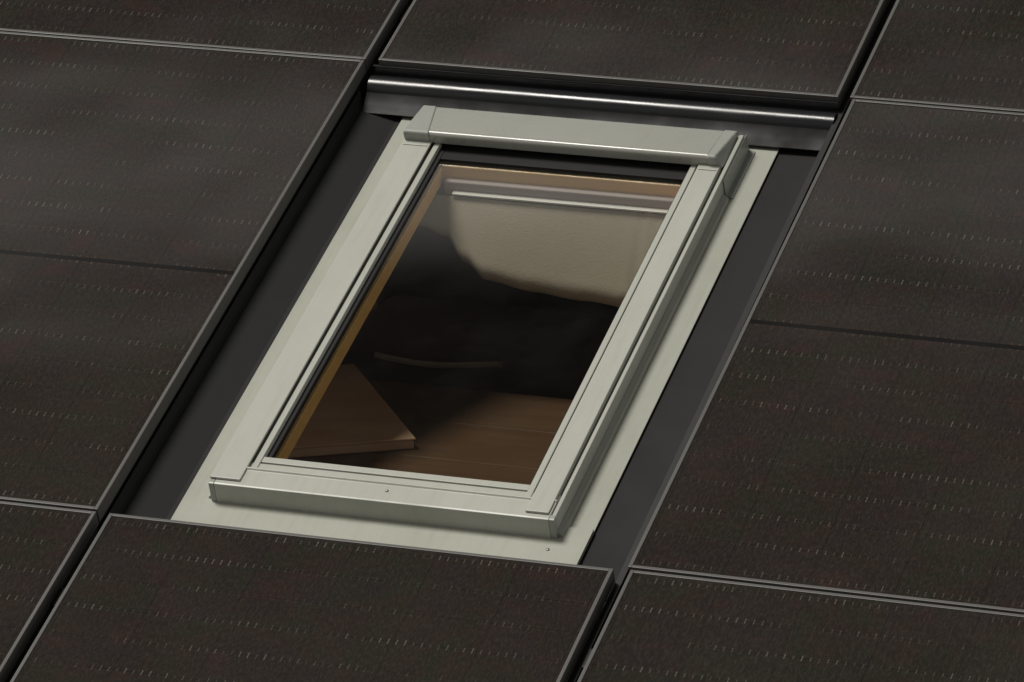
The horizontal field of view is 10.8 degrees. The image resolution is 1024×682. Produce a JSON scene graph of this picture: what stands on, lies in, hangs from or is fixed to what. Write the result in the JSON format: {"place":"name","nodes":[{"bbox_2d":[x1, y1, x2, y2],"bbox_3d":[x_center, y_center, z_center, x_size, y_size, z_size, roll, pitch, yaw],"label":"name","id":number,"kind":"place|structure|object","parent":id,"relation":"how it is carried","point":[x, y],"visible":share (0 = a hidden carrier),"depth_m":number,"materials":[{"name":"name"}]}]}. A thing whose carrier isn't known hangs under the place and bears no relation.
{"place":"outdoors","nodes":[
{"label":"outdoors","id":0,"kind":"place"},
{"bbox_2d":[288,379,572,484],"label":"floor","id":1,"kind":"structure","parent":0,"point":[483,435],"depth_m":12.39,"materials":[{"name":"brown wood"}]},
{"bbox_2d":[288,364,415,457],"bbox_3d":[-0.574,0.168,12.486,0.576,0.026,0.626,-4,16,-14],"label":"flat carton","id":2,"kind":"object","parent":1,"relation":"on","point":[353,412],"visible":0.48,"depth_m":12.36,"materials":[{"name":"brown cardboard"}]},
{"bbox_2d":[340,182,665,399],"bbox_3d":[0.054,-0.029,13.943,1.019,1.130,0.737,6,17,19],"label":"padded seat","id":3,"kind":"object","parent":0,"point":[442,314],"visible":0.25,"depth_m":13.87,"materials":[{"name":"grey fabric"}]},
{"label":"ground","id":4,"kind":"structure","parent":0,"visible":0},
{"bbox_2d":[371,0,890,680],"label":"house","id":5,"kind":"structure","parent":4,"relation":"on","point":[587,156],"depth_m":12.67,"materials":[{"name":"stone"}]},
{"bbox_2d":[5,0,412,681],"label":"mounting rail","id":6,"kind":"object","parent":5,"relation":"attached to","point":[93,536],"visible":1,"depth_m":12.16,"materials":[{"name":"black metal"}]},
{"bbox_2d":[0,501,98,681],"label":"solar panel","id":7,"kind":"object","parent":6,"relation":"attached to","point":[42,548],"visible":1,"depth_m":11.53,"materials":[{"name":"black glass"}]},
{"bbox_2d":[0,31,365,521],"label":"solar panel","id":8,"kind":"object","parent":6,"relation":"attached to","point":[147,191],"visible":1,"depth_m":12.51,"materials":[{"name":"black glass"}]},
{"bbox_2d":[0,0,408,70],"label":"solar panel","id":9,"kind":"object","parent":6,"relation":"attached to","point":[355,29],"visible":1,"depth_m":13.14,"materials":[{"name":"black glass"}]},
{"bbox_2d":[101,90,412,526],"bbox_3d":[-0.545,-0.071,12.268,0.158,0.052,1.668,6,38,19],"label":"side sheet","id":10,"kind":"object","parent":5,"relation":"on","point":[177,451],"visible":0.83,"depth_m":12.26,"materials":[{"name":"black metal"}]},
{"bbox_2d":[171,105,778,564],"bbox_3d":[-0.128,0.029,12.258,1.123,0.392,1.862,6,38,19],"label":"roof window","id":11,"kind":"structure","parent":5,"relation":"attached to","point":[251,475],"depth_m":12.06,"materials":[{"name":"metal"}]},
{"bbox_2d":[418,195,665,306],"bbox_3d":[0.055,-0.197,12.562,0.750,0.234,0.076,6,17,19],"label":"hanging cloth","id":12,"kind":"object","parent":11,"relation":"hanging from","point":[586,254],"visible":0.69,"depth_m":12.54,"materials":[{"name":"beige fabric"}]},
{"bbox_2d":[362,65,838,150],"bbox_3d":[0.199,-0.546,12.719,1.148,0.064,0.113,6,38,19],"label":"ridge flashing","id":13,"kind":"object","parent":5,"relation":"on","point":[782,122],"visible":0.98,"depth_m":12.72,"materials":[{"name":"black metal"}]},
{"bbox_2d":[579,147,818,600],"bbox_3d":[0.406,0.039,11.957,0.155,0.011,1.668,6,39,19],"label":"side sheet","id":14,"kind":"object","parent":5,"relation":"on","point":[618,528],"visible":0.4,"depth_m":11.94,"materials":[{"name":"black metal"}]},
{"bbox_2d":[568,0,895,681],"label":"mounting rail","id":15,"kind":"object","parent":5,"relation":"attached to","point":[624,571],"visible":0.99,"depth_m":11.90,"materials":[{"name":"black metal"}]},
{"bbox_2d":[10,513,614,681],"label":"solar panel","id":16,"kind":"object","parent":15,"relation":"attached to","point":[145,599],"visible":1,"depth_m":11.26,"materials":[{"name":"black glass"}]},
{"bbox_2d":[378,0,889,107],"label":"solar panel","id":17,"kind":"object","parent":15,"relation":"attached to","point":[808,49],"visible":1,"depth_m":12.84,"materials":[{"name":"black glass"}]},
{"bbox_2d":[577,570,1023,681],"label":"solar panel","id":18,"kind":"object","parent":15,"relation":"attached to","point":[660,627],"visible":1,"depth_m":11.01,"materials":[{"name":"black glass"}]},
{"bbox_2d":[628,99,1023,614],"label":"solar panel","id":19,"kind":"object","parent":15,"relation":"attached to","point":[858,430],"visible":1,"depth_m":11.63,"materials":[{"name":"black glass"}]},
{"bbox_2d":[850,0,1023,112],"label":"solar panel","id":20,"kind":"object","parent":15,"relation":"attached to","point":[968,54],"visible":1,"depth_m":12.63,"materials":[{"name":"black glass"}]}
]}

